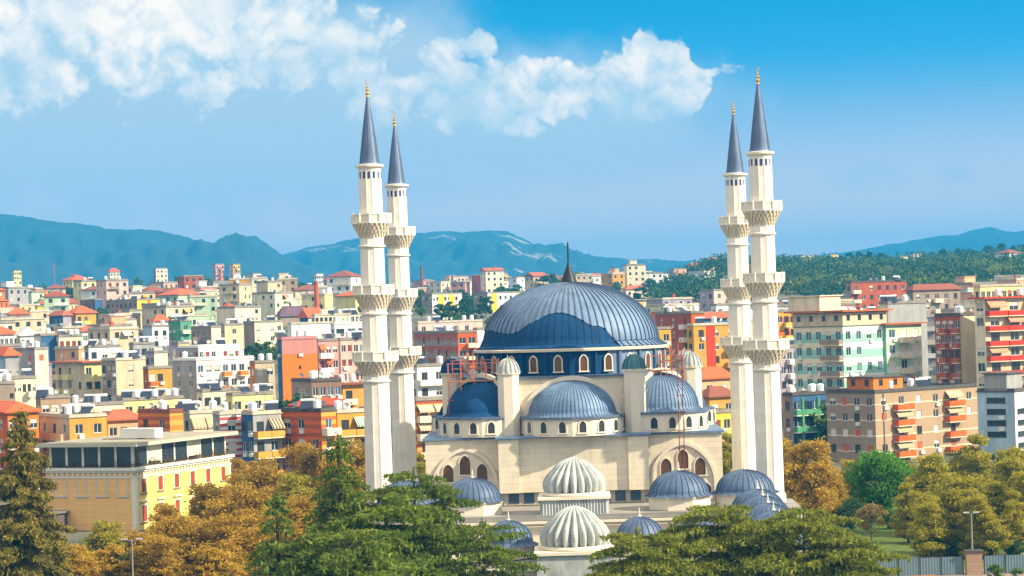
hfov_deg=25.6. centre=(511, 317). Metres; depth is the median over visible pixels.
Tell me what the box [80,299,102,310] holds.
apartment block
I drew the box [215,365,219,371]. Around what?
window
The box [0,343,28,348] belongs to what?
house
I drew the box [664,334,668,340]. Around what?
window
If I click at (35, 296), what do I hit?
house
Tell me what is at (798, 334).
window
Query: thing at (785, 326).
apartment block
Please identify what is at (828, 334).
window
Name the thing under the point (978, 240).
mountain
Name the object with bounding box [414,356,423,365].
solar heater
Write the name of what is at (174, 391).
water tank
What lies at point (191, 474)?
window
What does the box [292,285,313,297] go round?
house
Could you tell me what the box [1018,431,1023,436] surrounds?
window
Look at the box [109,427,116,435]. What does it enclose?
window
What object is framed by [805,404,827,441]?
broad tree
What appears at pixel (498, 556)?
cedar
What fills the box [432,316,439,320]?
solar heater
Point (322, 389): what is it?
window
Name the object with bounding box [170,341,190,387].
house
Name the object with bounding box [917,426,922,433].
window
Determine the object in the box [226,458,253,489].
plane tree
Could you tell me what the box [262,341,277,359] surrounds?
broad tree
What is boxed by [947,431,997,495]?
plane tree
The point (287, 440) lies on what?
window
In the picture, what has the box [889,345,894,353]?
window
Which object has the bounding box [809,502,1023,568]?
lawn
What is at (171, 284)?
house
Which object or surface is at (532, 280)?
apartment block
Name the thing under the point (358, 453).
plane tree
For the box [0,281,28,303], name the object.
apartment block
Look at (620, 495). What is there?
clerestory window
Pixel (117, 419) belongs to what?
apartment block
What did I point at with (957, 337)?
window
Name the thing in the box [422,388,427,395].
window
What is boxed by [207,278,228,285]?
house
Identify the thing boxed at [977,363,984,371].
window
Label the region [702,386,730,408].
house
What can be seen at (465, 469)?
window
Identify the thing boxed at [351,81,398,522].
minaret
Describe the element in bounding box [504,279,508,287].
house
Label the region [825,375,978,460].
apartment block
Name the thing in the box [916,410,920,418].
window
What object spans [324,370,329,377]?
water tank
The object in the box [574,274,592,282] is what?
apartment block
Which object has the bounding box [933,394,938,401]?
window
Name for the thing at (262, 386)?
solar heater
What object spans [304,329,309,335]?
water tank
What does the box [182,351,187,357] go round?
water tank
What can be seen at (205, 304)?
house
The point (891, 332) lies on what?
window
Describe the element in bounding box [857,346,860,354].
window
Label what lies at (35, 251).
mountain
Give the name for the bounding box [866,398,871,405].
window
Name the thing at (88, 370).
window
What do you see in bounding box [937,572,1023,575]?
pavement
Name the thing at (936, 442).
window
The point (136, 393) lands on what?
water tank
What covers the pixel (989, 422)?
window
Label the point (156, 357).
apartment block
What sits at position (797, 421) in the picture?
window
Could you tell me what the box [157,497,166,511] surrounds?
window
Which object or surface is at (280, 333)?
solar heater
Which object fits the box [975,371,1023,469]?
apartment block
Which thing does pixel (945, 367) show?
window
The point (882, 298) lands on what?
solar heater
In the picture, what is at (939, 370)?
window
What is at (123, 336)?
apartment block
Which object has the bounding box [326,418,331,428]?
window
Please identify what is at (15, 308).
house
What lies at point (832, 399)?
window
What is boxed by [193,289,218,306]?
house
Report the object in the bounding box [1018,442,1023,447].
window
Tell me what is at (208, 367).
window
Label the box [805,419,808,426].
window
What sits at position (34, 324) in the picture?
house
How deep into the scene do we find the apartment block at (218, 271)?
1501.58 m
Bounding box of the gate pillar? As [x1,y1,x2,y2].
[963,549,983,574]
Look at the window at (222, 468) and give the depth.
311.28 m
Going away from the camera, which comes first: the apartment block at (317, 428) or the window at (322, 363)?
the apartment block at (317, 428)
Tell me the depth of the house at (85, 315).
732.27 m
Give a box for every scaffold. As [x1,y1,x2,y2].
[446,354,498,407]
[451,351,495,377]
[647,346,683,379]
[661,342,687,368]
[674,339,686,470]
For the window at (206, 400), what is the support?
in the house at (205, 396)
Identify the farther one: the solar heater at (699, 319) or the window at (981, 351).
the solar heater at (699, 319)
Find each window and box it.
[30,419,36,428]
[32,384,35,391]
[39,354,43,360]
[39,368,43,374]
[40,382,44,387]
[42,405,48,411]
[52,404,58,411]
[55,476,67,496]
[74,476,87,496]
[75,424,83,433]
[86,367,91,374]
[86,382,91,388]
[91,352,96,358]
[94,423,101,432]
[95,381,100,388]
[95,476,108,496]
[102,352,106,357]
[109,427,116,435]
[115,476,129,496]
[128,365,133,371]
[129,379,134,386]
[140,477,148,494]
[140,500,149,523]
[144,419,147,427]
[150,374,154,380]
[157,374,162,380]
[157,474,164,491]
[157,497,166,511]
[160,419,164,428]
[166,388,170,394]
[173,472,180,488]
[173,494,182,513]
[189,470,195,485]
[198,365,203,372]
[204,397,210,405]
[205,467,212,483]
[206,365,211,371]
[214,397,220,404]
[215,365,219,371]
[220,465,225,481]
[223,364,227,370]
[228,421,235,430]
[228,441,235,450]
[231,364,235,370]
[232,378,236,385]
[234,401,240,409]
[239,364,244,370]
[240,378,244,383]
[242,422,246,431]
[242,442,246,451]
[245,401,250,409]
[248,422,251,431]
[249,442,252,451]
[255,400,260,408]
[256,421,263,431]
[257,368,262,375]
[257,441,264,451]
[267,368,272,374]
[268,382,273,389]
[271,440,278,450]
[284,419,290,428]
[285,438,290,448]
[297,419,303,428]
[312,439,317,448]
[313,388,317,395]
[320,361,324,367]
[320,387,325,395]
[326,346,330,352]
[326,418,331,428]
[326,438,331,448]
[327,387,332,395]
[333,360,338,367]
[335,387,340,394]
[336,329,343,333]
[341,345,345,352]
[341,420,349,429]
[342,359,346,366]
[346,390,351,398]
[347,345,351,351]
[348,359,351,366]
[421,372,427,379]
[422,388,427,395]
[436,372,441,379]
[436,388,441,395]
[441,463,454,483]
[458,454,471,475]
[459,337,465,343]
[459,350,465,356]
[468,337,474,342]
[476,462,488,480]
[509,493,518,503]
[524,493,533,502]
[615,490,625,500]
[631,490,640,499]
[660,457,672,474]
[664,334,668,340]
[676,448,690,469]
[694,456,707,475]
[698,330,703,336]
[699,343,703,349]
[705,481,713,498]
[724,419,730,428]
[781,367,785,373]
[782,381,785,388]
[784,316,788,322]
[784,329,788,335]
[786,402,789,409]
[786,419,790,426]
[787,352,791,358]
[794,401,799,409]
[795,418,800,426]
[795,435,800,443]
[796,332,800,340]
[797,348,801,355]
[797,363,801,371]
[798,379,802,386]
[804,401,808,409]
[805,332,810,340]
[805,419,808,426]
[805,435,809,441]
[806,348,811,355]
[807,363,811,371]
[812,400,815,408]
[815,332,820,340]
[816,348,820,355]
[817,363,821,371]
[826,332,830,339]
[826,347,830,355]
[827,363,831,370]
[827,379,831,386]
[830,397,834,405]
[830,413,835,420]
[831,428,835,435]
[831,444,836,451]
[835,332,840,339]
[836,347,840,355]
[836,363,841,370]
[837,379,841,386]
[841,398,847,405]
[842,413,847,420]
[842,429,847,436]
[843,444,848,451]
[846,331,849,339]
[846,347,851,355]
[847,363,850,371]
[853,398,858,405]
[854,413,859,421]
[855,429,859,436]
[855,444,860,452]
[856,331,860,339]
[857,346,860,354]
[857,362,862,370]
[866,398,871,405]
[866,414,871,421]
[867,330,870,338]
[867,429,872,437]
[868,362,871,369]
[877,330,880,338]
[878,361,882,369]
[881,397,885,405]
[889,329,894,337]
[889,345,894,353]
[890,360,895,368]
[899,396,903,403]
[901,329,906,336]
[902,360,907,367]
[912,329,917,336]
[916,395,920,402]
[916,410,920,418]
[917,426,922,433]
[917,441,921,449]
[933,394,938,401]
[933,409,937,416]
[934,425,938,432]
[934,440,939,447]
[936,321,939,328]
[936,336,940,343]
[937,350,940,357]
[937,365,941,372]
[942,321,946,327]
[943,350,947,357]
[943,365,947,372]
[948,321,952,328]
[949,335,952,342]
[949,350,953,357]
[950,365,953,372]
[951,423,954,430]
[951,438,955,446]
[955,320,958,327]
[955,335,959,342]
[956,350,959,357]
[956,365,960,372]
[966,392,970,399]
[967,407,971,414]
[976,303,982,311]
[976,318,983,326]
[977,348,984,356]
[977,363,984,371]
[978,378,983,386]
[986,398,1005,403]
[986,409,1005,414]
[987,420,1005,425]
[988,432,1006,437]
[991,317,998,325]
[991,332,999,340]
[992,362,1000,370]
[1010,302,1017,309]
[1010,332,1018,339]
[1011,347,1018,354]
[1011,361,1019,370]
[1017,408,1023,414]
[1017,419,1023,425]
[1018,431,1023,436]
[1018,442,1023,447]
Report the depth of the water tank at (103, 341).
522.34 m
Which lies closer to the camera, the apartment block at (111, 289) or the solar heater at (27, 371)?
the solar heater at (27, 371)
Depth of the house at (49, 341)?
561.18 m
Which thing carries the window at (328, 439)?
in the apartment block at (317, 428)
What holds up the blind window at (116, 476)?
in the villa
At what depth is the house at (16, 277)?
1481.37 m
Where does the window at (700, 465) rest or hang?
in the mosque
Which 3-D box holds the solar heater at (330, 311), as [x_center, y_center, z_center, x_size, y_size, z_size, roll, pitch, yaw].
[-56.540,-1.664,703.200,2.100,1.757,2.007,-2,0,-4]
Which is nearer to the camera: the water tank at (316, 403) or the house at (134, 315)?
the water tank at (316, 403)
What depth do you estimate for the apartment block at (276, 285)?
906.16 m
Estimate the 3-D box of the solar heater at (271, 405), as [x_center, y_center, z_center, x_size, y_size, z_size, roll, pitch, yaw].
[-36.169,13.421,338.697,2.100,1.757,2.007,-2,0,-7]
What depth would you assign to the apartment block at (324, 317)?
702.90 m
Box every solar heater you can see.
[21,368,34,375]
[35,388,48,397]
[57,329,67,334]
[60,404,74,413]
[78,404,94,413]
[82,394,94,402]
[87,339,97,345]
[99,394,109,401]
[111,351,120,357]
[120,390,132,397]
[128,350,140,357]
[139,336,147,341]
[140,389,151,397]
[156,388,166,395]
[175,399,190,409]
[176,315,183,320]
[182,401,196,411]
[196,381,210,388]
[207,381,221,390]
[208,321,215,325]
[215,338,225,343]
[236,384,251,393]
[258,383,268,390]
[265,400,277,409]
[274,330,287,336]
[299,398,314,410]
[321,332,332,337]
[327,309,333,313]
[352,330,361,338]
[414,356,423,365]
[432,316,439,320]
[435,325,444,331]
[675,305,685,312]
[695,317,704,322]
[880,295,886,303]
[886,295,896,301]
[915,378,928,386]
[919,377,930,385]
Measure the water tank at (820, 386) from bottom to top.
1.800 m
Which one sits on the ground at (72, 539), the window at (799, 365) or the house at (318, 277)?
the house at (318, 277)
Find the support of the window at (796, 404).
in the apartment block at (798, 406)
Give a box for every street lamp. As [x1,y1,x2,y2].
[121,538,142,575]
[963,511,978,548]
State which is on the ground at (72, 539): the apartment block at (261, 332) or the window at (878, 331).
the apartment block at (261, 332)
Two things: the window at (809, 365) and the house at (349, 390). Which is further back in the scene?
the window at (809, 365)
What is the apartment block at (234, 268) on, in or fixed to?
on the ground at (72, 539)
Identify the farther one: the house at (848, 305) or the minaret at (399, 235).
the house at (848, 305)
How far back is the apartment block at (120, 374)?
464.15 m
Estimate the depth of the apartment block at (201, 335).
633.07 m
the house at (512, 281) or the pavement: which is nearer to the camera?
the pavement
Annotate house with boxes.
[0,298,9,307]
[0,308,14,310]
[0,311,9,315]
[0,313,44,331]
[0,315,31,317]
[0,321,14,330]
[0,326,16,343]
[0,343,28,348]
[4,306,25,309]
[4,310,30,315]
[9,303,39,309]
[12,270,21,286]
[13,327,36,346]
[24,309,50,330]
[28,287,42,290]
[28,288,44,303]
[34,305,43,309]
[34,333,56,367]
[37,298,78,309]
[45,284,66,293]
[46,310,72,330]
[48,362,52,387]
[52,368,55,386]
[53,325,86,334]
[55,346,84,360]
[68,305,98,325]
[79,286,96,299]
[79,326,90,344]
[79,401,124,412]
[83,344,121,367]
[87,315,133,331]
[97,310,141,333]
[107,268,120,278]
[115,395,184,413]
[120,309,141,329]
[128,285,141,291]
[128,342,155,356]
[129,291,154,298]
[134,286,164,297]
[141,302,191,333]
[143,325,168,353]
[144,301,194,324]
[149,281,177,287]
[149,314,169,324]
[154,268,167,281]
[155,287,178,297]
[155,288,199,302]
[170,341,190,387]
[187,295,217,323]
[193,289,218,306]
[195,281,218,289]
[195,387,251,409]
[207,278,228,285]
[215,303,232,321]
[216,305,260,323]
[225,391,273,410]
[246,273,260,277]
[248,360,275,400]
[252,291,292,319]
[287,397,351,408]
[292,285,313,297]
[293,298,301,305]
[301,287,333,313]
[314,273,323,285]
[333,291,359,312]
[341,382,363,407]
[410,287,430,292]
[411,278,433,287]
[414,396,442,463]
[429,281,449,292]
[441,275,455,289]
[450,281,469,294]
[453,281,471,295]
[472,327,484,347]
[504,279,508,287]
[507,275,524,290]
[593,276,599,283]
[645,303,699,313]
[646,272,662,289]
[646,294,692,303]
[649,305,691,322]
[657,326,671,367]
[688,271,714,282]
[701,366,729,390]
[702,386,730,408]
[704,311,728,322]
[715,408,730,443]
[724,311,752,335]
[750,300,787,309]
[795,255,813,257]
[840,299,853,302]
[841,302,855,309]
[909,253,921,258]
[941,300,973,312]
[954,276,996,287]
[960,284,973,291]
[960,292,973,305]
[993,275,1023,292]
[994,249,1022,260]
[994,274,1023,278]
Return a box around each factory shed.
[275,306,305,325]
[297,307,320,321]
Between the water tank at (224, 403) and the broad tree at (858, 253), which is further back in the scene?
the broad tree at (858, 253)
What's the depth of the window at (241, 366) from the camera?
472.79 m
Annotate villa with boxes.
[17,428,237,531]
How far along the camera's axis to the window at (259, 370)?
458.58 m
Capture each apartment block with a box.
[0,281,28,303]
[0,288,5,298]
[0,346,22,375]
[0,380,15,400]
[0,400,42,489]
[3,375,36,407]
[13,347,48,387]
[34,394,71,464]
[38,412,107,490]
[42,290,70,312]
[49,360,101,402]
[56,334,82,345]
[61,273,88,287]
[73,280,95,305]
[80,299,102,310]
[88,322,139,350]
[95,279,128,308]
[96,318,136,325]
[100,357,145,400]
[105,298,160,312]
[107,409,137,435]
[137,408,183,431]
[142,365,172,395]
[145,350,168,365]
[168,319,190,348]
[172,356,254,400]
[177,344,239,357]
[178,275,202,289]
[182,409,218,430]
[186,314,209,325]
[191,325,220,344]
[212,264,223,280]
[212,410,242,468]
[216,323,244,349]
[218,283,251,306]
[229,264,239,277]
[229,273,249,282]
[239,409,286,477]
[243,320,284,347]
[249,277,266,292]
[256,280,281,291]
[276,273,297,297]
[276,336,317,400]
[280,407,341,475]
[287,321,332,338]
[290,377,342,398]
[310,313,361,321]
[317,338,338,376]
[326,270,360,312]
[330,321,361,337]
[336,408,364,469]
[338,337,362,382]
[413,330,477,367]
[413,363,442,396]
[414,319,482,330]
[421,292,461,313]
[451,276,467,281]
[471,274,506,295]
[474,291,523,312]
[479,266,504,291]
[523,272,546,290]
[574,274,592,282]
[601,268,624,290]
[621,285,647,297]
[623,260,645,286]
[635,298,696,306]
[655,311,703,367]
[668,268,686,281]
[686,322,729,371]
[700,289,727,311]
[710,303,728,311]
[777,309,793,338]
[779,344,795,396]
[781,391,827,456]
[784,295,892,391]
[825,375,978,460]
[845,280,906,309]
[879,300,928,376]
[881,322,927,383]
[903,283,962,313]
[927,314,935,373]
[934,312,976,382]
[967,296,1023,406]
[973,283,1023,311]
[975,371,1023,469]
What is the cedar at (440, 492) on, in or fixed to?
on the ground at (72, 539)
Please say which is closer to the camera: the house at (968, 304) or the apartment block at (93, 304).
the house at (968, 304)
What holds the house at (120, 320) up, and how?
on the ground at (72, 539)
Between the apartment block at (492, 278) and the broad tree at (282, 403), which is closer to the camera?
the broad tree at (282, 403)
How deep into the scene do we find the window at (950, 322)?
433.64 m
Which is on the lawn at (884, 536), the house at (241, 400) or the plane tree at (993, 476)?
the plane tree at (993, 476)
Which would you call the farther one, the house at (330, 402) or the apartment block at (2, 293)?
the apartment block at (2, 293)
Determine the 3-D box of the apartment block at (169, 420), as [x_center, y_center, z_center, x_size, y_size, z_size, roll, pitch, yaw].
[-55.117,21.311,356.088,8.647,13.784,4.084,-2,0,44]
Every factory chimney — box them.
[313,281,318,307]
[420,267,422,286]
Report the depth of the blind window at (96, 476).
291.78 m
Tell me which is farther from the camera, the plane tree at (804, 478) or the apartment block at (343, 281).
the apartment block at (343, 281)
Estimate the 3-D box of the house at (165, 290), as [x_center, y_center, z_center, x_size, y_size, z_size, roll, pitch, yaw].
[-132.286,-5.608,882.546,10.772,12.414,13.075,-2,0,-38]
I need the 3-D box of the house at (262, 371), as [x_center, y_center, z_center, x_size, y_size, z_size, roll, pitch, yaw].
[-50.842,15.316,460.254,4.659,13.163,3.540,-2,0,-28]
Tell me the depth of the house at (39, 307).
840.79 m
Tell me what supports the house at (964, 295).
on the ground at (72, 539)
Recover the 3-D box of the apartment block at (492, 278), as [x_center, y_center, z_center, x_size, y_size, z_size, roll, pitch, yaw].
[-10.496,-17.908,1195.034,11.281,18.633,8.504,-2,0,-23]
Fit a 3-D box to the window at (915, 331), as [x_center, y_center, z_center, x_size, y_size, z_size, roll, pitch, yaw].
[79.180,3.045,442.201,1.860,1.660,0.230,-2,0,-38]
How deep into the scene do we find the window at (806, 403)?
396.67 m
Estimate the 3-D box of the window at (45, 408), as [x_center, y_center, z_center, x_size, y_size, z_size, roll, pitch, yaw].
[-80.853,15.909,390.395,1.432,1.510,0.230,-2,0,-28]
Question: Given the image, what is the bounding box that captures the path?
[870,553,1023,559]
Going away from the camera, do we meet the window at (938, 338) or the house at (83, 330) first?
the window at (938, 338)
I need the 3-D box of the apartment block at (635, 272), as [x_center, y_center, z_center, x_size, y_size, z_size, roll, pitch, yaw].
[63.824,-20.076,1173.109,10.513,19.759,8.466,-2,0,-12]
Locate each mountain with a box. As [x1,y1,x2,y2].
[0,214,331,287]
[283,230,699,287]
[816,227,1023,257]
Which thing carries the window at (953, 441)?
in the apartment block at (866, 413)
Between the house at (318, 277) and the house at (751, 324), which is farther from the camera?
the house at (318, 277)
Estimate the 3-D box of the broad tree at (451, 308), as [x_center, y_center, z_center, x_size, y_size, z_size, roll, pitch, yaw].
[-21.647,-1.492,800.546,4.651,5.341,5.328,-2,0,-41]
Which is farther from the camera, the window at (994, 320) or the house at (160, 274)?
the house at (160, 274)
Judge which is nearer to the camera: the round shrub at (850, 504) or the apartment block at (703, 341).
the round shrub at (850, 504)
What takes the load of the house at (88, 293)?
on the ground at (72, 539)
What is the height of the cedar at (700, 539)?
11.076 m
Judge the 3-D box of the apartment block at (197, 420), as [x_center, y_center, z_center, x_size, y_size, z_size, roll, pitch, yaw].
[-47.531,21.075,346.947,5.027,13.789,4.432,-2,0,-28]
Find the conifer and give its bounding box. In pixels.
[0,407,78,575]
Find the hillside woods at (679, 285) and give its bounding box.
[649,244,1023,299]
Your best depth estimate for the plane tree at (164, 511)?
235.80 m
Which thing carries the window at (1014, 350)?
in the apartment block at (999, 331)
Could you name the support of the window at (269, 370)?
in the house at (262, 371)
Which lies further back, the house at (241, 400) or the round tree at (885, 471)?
the house at (241, 400)
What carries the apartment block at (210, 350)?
on the ground at (72, 539)
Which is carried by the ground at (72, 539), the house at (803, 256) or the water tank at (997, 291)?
the house at (803, 256)
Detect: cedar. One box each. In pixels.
[243,491,310,575]
[269,522,441,575]
[301,431,375,555]
[308,483,467,575]
[367,466,491,574]
[428,518,550,575]
[583,525,703,575]
[621,502,800,575]
[720,500,890,575]
[762,529,912,575]
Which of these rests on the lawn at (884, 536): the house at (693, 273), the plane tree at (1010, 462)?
the plane tree at (1010, 462)
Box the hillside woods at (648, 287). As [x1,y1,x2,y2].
[44,283,657,302]
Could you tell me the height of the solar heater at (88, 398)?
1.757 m
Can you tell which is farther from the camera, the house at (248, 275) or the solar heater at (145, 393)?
the house at (248, 275)
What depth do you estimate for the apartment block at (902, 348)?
439.37 m
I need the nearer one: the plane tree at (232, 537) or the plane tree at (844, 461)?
the plane tree at (232, 537)
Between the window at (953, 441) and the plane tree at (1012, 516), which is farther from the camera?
the window at (953, 441)
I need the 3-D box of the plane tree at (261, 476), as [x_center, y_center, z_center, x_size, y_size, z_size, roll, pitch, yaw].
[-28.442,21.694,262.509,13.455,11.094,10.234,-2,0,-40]
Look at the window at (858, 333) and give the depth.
433.01 m
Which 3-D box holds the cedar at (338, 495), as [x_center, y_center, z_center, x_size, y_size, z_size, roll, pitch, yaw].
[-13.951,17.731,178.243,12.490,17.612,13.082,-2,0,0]
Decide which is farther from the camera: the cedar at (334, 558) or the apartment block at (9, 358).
the apartment block at (9, 358)
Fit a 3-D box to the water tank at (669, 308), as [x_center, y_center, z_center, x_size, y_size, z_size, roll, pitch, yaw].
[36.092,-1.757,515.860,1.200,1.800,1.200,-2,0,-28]
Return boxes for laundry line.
[903,376,919,383]
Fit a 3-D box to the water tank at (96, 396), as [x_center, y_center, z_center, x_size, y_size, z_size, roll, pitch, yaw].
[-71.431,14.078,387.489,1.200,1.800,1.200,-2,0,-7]
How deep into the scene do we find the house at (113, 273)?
1501.86 m
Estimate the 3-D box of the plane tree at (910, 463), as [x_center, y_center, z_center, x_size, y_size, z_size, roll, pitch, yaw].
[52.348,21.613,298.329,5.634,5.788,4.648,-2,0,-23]
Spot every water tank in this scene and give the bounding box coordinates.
[4,373,10,380]
[20,341,25,347]
[34,341,39,346]
[47,387,52,394]
[64,405,71,413]
[72,395,78,402]
[73,404,80,413]
[93,394,99,401]
[101,339,105,344]
[122,351,127,357]
[133,389,139,399]
[151,389,157,396]
[159,400,166,408]
[172,388,178,395]
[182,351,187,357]
[195,400,202,409]
[209,400,216,408]
[217,350,222,356]
[220,401,228,410]
[238,349,243,355]
[249,402,256,410]
[252,384,258,393]
[258,353,263,359]
[266,353,271,359]
[296,330,301,335]
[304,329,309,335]
[309,371,315,378]
[313,399,320,409]
[319,370,325,377]
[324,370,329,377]
[334,400,341,409]
[338,374,344,381]
[342,399,350,408]
[345,331,350,336]
[349,374,356,382]
[437,356,442,362]
[667,306,671,313]
[692,305,697,310]
[711,316,716,322]
[787,384,793,392]
[808,384,814,391]
[817,383,823,390]
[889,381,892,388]
[902,294,906,300]
[907,378,913,387]
[957,306,962,312]
[995,288,1001,295]
[1016,287,1022,295]
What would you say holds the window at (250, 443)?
in the apartment block at (263, 433)
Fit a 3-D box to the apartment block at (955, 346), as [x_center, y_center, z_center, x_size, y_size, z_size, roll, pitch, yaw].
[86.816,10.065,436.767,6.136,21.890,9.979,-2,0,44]
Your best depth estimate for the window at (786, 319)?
521.16 m
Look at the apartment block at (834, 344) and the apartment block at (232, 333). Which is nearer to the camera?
the apartment block at (834, 344)
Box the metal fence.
[877,554,1023,575]
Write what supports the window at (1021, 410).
in the apartment block at (1000, 400)
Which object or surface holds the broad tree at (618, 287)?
on the ground at (72, 539)
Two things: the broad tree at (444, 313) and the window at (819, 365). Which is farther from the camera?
the broad tree at (444, 313)
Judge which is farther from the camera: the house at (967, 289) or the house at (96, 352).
the house at (967, 289)
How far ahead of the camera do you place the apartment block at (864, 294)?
723.85 m
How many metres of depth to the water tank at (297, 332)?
452.99 m
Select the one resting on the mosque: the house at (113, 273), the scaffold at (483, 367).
the scaffold at (483, 367)
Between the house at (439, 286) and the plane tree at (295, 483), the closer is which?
the plane tree at (295, 483)
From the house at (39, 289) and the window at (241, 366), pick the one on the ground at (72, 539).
the house at (39, 289)
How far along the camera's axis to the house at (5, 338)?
602.14 m
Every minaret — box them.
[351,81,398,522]
[384,112,421,481]
[719,101,755,471]
[741,67,788,501]
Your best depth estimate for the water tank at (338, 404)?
339.65 m
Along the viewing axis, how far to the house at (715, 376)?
402.05 m
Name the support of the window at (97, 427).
in the apartment block at (56, 426)
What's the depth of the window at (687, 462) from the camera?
245.58 m
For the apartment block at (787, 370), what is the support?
on the ground at (72, 539)
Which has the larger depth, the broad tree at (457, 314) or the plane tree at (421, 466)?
the broad tree at (457, 314)
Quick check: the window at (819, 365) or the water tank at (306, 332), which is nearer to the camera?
the window at (819, 365)
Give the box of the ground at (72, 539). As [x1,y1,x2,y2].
[0,269,997,572]
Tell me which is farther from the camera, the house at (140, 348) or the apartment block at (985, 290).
the house at (140, 348)
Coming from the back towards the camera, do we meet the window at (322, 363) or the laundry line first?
the window at (322, 363)
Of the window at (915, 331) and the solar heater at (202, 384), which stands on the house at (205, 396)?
the solar heater at (202, 384)
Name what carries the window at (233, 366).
in the apartment block at (189, 373)
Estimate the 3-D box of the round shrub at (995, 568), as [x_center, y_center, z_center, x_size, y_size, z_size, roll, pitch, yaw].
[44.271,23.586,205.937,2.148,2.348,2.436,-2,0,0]
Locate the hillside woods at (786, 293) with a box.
[777,252,1023,295]
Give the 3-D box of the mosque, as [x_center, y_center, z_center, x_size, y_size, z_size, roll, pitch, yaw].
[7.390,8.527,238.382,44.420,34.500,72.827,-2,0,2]
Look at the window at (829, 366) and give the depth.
432.90 m
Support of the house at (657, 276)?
on the ground at (72, 539)
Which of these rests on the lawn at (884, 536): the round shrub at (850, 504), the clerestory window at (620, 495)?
the round shrub at (850, 504)
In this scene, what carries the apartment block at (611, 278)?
on the ground at (72, 539)
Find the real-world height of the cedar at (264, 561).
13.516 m
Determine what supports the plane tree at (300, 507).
on the ground at (72, 539)
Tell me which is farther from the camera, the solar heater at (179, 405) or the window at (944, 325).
the window at (944, 325)
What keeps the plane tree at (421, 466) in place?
on the ground at (72, 539)
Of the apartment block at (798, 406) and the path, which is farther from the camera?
the apartment block at (798, 406)
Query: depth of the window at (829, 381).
433.12 m
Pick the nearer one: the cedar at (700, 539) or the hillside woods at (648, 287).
the cedar at (700, 539)
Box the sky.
[0,0,1023,260]
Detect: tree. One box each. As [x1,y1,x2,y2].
[55,531,85,563]
[65,286,72,297]
[65,544,105,575]
[70,519,125,573]
[91,541,135,575]
[96,307,108,318]
[118,528,154,569]
[118,532,188,575]
[133,276,142,284]
[139,502,198,545]
[145,514,214,564]
[169,541,244,575]
[183,481,232,535]
[195,480,280,567]
[203,512,266,575]
[223,456,285,547]
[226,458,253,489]
[242,342,265,359]
[256,469,320,546]
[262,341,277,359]
[267,492,333,575]
[270,441,360,509]
[278,392,313,409]
[322,437,365,501]
[413,289,424,308]
[414,306,426,320]
[416,450,425,482]
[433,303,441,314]
[436,304,451,319]
[444,301,456,313]
[447,313,458,319]
[448,306,456,316]
[454,289,469,297]
[454,297,473,313]
[455,311,467,319]
[458,304,471,318]
[467,307,485,319]
[476,296,494,316]
[493,288,505,291]
[511,284,522,290]
[537,273,560,285]
[610,281,622,291]
[632,286,649,298]
[644,278,654,290]
[722,430,731,475]
[782,436,840,525]
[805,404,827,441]
[811,457,842,486]
[822,468,857,525]
[837,444,917,517]
[837,457,871,500]
[850,501,888,540]
[855,251,862,258]
[865,251,873,258]
[886,481,923,542]
[899,450,957,507]
[902,460,917,475]
[905,468,995,553]
[906,492,955,556]
[938,249,946,255]
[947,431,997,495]
[953,492,1017,558]
[954,248,960,254]
[967,480,1011,541]
[983,245,992,253]
[983,447,1007,482]
[989,445,1023,486]
[996,243,1006,249]
[998,487,1023,554]
[999,471,1023,515]
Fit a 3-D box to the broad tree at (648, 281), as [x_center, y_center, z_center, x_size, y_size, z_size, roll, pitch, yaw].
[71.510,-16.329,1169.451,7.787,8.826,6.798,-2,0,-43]
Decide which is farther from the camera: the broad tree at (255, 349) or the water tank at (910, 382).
the broad tree at (255, 349)
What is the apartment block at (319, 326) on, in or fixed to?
on the ground at (72, 539)
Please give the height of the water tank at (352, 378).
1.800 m
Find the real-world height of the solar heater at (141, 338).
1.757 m
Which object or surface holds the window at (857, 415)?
in the apartment block at (866, 413)
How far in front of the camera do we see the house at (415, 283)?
1376.27 m
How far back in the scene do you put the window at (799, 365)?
438.97 m
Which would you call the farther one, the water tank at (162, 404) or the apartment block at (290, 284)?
the apartment block at (290, 284)
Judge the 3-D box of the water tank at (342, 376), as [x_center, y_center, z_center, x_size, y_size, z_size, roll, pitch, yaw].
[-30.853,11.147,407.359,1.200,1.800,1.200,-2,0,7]
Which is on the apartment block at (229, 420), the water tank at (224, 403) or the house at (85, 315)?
the water tank at (224, 403)
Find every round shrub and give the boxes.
[113,545,148,575]
[835,496,866,530]
[882,510,895,528]
[914,539,932,556]
[942,539,965,556]
[979,545,995,555]
[986,563,1004,575]
[1005,539,1023,554]
[1008,568,1023,575]
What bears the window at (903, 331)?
in the apartment block at (902, 348)
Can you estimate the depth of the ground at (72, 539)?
529.56 m
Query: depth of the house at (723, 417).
351.44 m
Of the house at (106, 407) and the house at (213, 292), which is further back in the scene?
the house at (213, 292)
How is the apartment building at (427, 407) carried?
on the ground at (72, 539)
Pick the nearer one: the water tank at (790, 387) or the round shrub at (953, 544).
the round shrub at (953, 544)
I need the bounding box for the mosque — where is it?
[375,242,811,575]
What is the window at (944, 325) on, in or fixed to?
in the apartment block at (955, 346)
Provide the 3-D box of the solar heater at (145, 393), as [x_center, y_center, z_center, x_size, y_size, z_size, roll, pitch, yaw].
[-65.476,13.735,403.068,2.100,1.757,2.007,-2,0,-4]
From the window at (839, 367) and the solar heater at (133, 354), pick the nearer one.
the window at (839, 367)
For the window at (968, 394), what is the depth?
389.57 m

